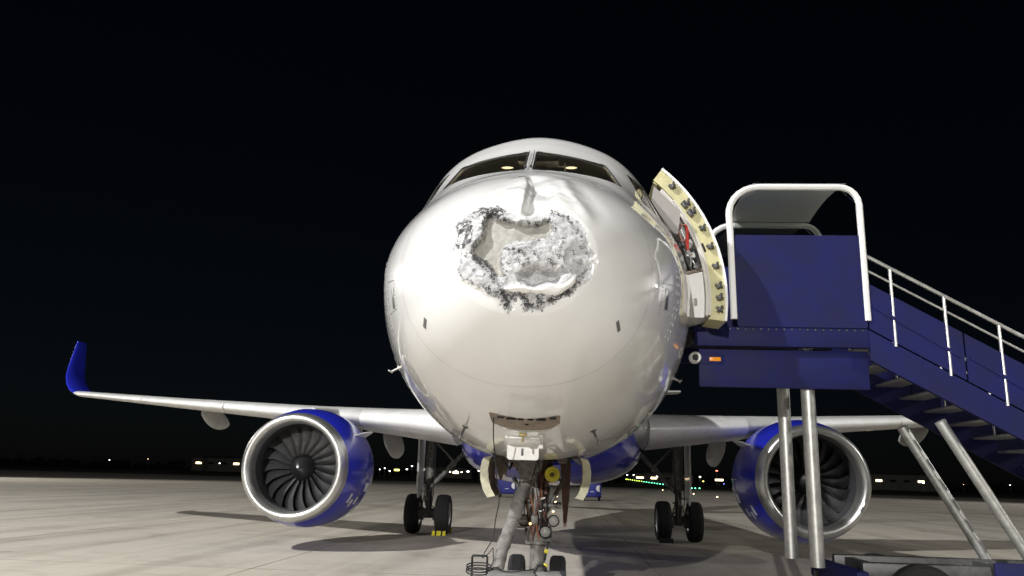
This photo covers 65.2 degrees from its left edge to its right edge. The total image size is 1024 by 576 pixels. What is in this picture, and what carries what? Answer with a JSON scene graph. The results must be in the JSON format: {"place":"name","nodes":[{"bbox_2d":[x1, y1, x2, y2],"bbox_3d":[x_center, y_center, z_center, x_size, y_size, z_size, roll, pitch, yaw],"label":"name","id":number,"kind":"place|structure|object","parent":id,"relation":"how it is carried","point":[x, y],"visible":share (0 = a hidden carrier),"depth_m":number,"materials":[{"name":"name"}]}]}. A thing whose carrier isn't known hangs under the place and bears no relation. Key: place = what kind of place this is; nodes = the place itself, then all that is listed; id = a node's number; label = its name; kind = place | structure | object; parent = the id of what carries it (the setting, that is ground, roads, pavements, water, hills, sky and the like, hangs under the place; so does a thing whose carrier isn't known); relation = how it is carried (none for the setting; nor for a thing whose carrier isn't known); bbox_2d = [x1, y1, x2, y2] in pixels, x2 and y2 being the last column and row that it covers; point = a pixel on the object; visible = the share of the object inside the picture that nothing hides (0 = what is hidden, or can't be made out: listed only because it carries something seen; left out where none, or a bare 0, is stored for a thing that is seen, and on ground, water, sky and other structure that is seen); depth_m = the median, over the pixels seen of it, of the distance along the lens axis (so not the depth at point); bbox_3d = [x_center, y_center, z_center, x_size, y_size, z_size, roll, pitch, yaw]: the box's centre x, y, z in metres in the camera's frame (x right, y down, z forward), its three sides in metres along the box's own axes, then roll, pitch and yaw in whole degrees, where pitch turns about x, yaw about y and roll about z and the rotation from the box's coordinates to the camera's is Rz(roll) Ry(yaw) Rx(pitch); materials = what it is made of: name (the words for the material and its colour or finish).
{"place":"outdoors","nodes":[
{"label":"outdoors","id":0,"kind":"place"},
{"bbox_2d":[191,456,242,471],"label":"building","id":1,"kind":"structure","parent":0,"point":[231,464],"depth_m":558.05,"materials":[{"name":"metal"}]},
{"bbox_2d":[424,466,474,477],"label":"building","id":2,"kind":"structure","parent":0,"point":[453,473],"depth_m":546.26,"materials":[{"name":"metal"}]},
{"bbox_2d":[0,470,1023,575],"bbox_3d":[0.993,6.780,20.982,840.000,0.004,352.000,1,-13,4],"label":"apron","id":3,"kind":"object","parent":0,"point":[56,523],"visible":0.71,"depth_m":24.50,"materials":[{"name":"concrete"}]},
{"bbox_2d":[432,531,445,535],"bbox_3d":[-2.169,7.283,23.770,0.400,0.133,0.246,1,-13,4],"label":"wheel chock","id":4,"kind":"object","parent":3,"relation":"on","point":[438,533],"visible":1,"depth_m":23.69,"materials":[{"name":"yellow paint"}]},
{"bbox_2d":[66,138,927,570],"bbox_3d":[1.964,2.144,27.346,28.601,12.000,32.227,11,-16,-35],"label":"airliner","id":5,"kind":"object","parent":3,"relation":"on","point":[548,302],"visible":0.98,"depth_m":8.36,"materials":[{"name":"paint"}]},
{"bbox_2d":[423,175,448,208],"bbox_3d":[-0.983,-1.114,9.879,0.292,0.519,1.056,6,-14,-18],"label":"side window pane","id":6,"kind":"structure","parent":5,"relation":"in","point":[438,187],"depth_m":9.91,"materials":[{"name":"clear glass"}]},
{"bbox_2d":[480,456,500,496],"bbox_3d":[-0.161,2.433,10.775,0.397,0.728,1.375,1,-13,4],"label":"nose gear door","id":7,"kind":"structure","parent":5,"relation":"in","point":[487,470],"depth_m":10.13,"materials":[{"name":"paint"}]},
{"bbox_2d":[482,417,499,566],"bbox_3d":[-0.196,2.282,8.578,0.153,1.595,2.455,2,-13,-3],"label":"headset cable","id":8,"kind":"object","parent":5,"relation":"hanging from","point":[499,498],"visible":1,"depth_m":8.84,"materials":[{"name":"black plastic"}]},
{"bbox_2d":[491,460,537,569],"bbox_3d":[0.029,2.833,10.126,0.215,1.424,1.145,-5,-15,25],"label":"air hose","id":9,"kind":"object","parent":5,"relation":"attached to","point":[507,535],"visible":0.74,"depth_m":9.92,"materials":[{"name":"fabric"}]},
{"bbox_2d":[560,461,570,526],"bbox_3d":[0.775,2.994,11.628,0.160,0.940,0.060,1,-13,4],"label":"aft gear door","id":10,"kind":"structure","parent":5,"relation":"in","point":[565,488],"depth_m":11.61,"materials":[{"name":"metal"}]},
{"bbox_2d":[575,458,590,499],"bbox_3d":[0.840,2.445,10.706,0.397,0.728,1.375,1,-13,4],"label":"nose gear door","id":11,"kind":"structure","parent":5,"relation":"in","point":[582,492],"depth_m":10.01,"materials":[{"name":"paint"}]},
{"bbox_2d":[627,175,666,226],"bbox_3d":[1.613,-1.084,9.701,0.292,0.519,1.056,-5,-15,26],"label":"side window pane","id":12,"kind":"structure","parent":5,"relation":"in","point":[644,198],"depth_m":9.79,"materials":[{"name":"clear glass"}]},
{"bbox_2d":[649,168,727,328],"bbox_3d":[2.291,-0.479,10.721,0.959,2.044,1.168,1,-13,4],"label":"cabin door","id":13,"kind":"structure","parent":5,"relation":"in","point":[685,220],"depth_m":10.27,"materials":[{"name":"paint"}]},
{"bbox_2d":[498,479,516,496],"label":"baggage cart","id":14,"kind":"object","parent":3,"relation":"on","point":[507,487],"visible":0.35,"depth_m":68.87,"materials":[{"name":"blue paint"}]},
{"bbox_2d":[466,554,565,575],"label":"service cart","id":15,"kind":"object","parent":3,"relation":"on","point":[528,572],"visible":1,"depth_m":9.30,"materials":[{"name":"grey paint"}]},
{"bbox_2d":[583,483,600,500],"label":"baggage cart","id":16,"kind":"object","parent":3,"relation":"on","point":[594,490],"visible":0.54,"depth_m":65.44,"materials":[{"name":"blue paint"}]},
{"bbox_2d":[659,538,673,543],"bbox_3d":[4.495,7.361,23.311,0.400,0.133,0.246,1,-13,4],"label":"wheel chock","id":17,"kind":"object","parent":3,"relation":"on","point":[666,540],"visible":1,"depth_m":23.24,"materials":[{"name":"black plastic"}]},
{"bbox_2d":[680,183,1023,575],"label":"boarding stairs","id":18,"kind":"structure","parent":3,"relation":"on","point":[803,310],"depth_m":10.53,"materials":[{"name":"blue metal"}]},
{"bbox_2d":[0,463,1023,498],"bbox_3d":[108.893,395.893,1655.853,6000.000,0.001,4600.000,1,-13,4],"label":"terrain","id":19,"kind":"structure","parent":0,"point":[475,479],"depth_m":316.00,"materials":[{"name":"black plant"}]},
{"bbox_2d":[0,456,1023,493],"bbox_3d":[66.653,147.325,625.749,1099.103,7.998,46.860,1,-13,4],"label":"tree belt","id":20,"kind":"object","parent":19,"relation":"on","point":[994,487],"visible":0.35,"depth_m":635.53,"materials":[{"name":"black plant"}]},
{"bbox_2d":[714,478,723,485],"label":"apron lamp","id":21,"kind":"object","parent":19,"relation":"on","point":[718,479],"visible":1,"depth_m":485.19,"materials":[{"name":"metal"}]},
{"bbox_2d":[0,0,1023,490],"label":"sky","id":22,"kind":"structure","parent":0,"point":[214,199],"materials":[{"name":"black"}]},
{"bbox_2d":[631,472,692,484],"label":"building","id":23,"kind":"structure","parent":0,"point":[650,477],"depth_m":536.94,"materials":[{"name":"metal"}]},
{"bbox_2d":[870,472,936,491],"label":"building","id":24,"kind":"structure","parent":0,"point":[894,481],"depth_m":526.44,"materials":[{"name":"metal"}]}
]}

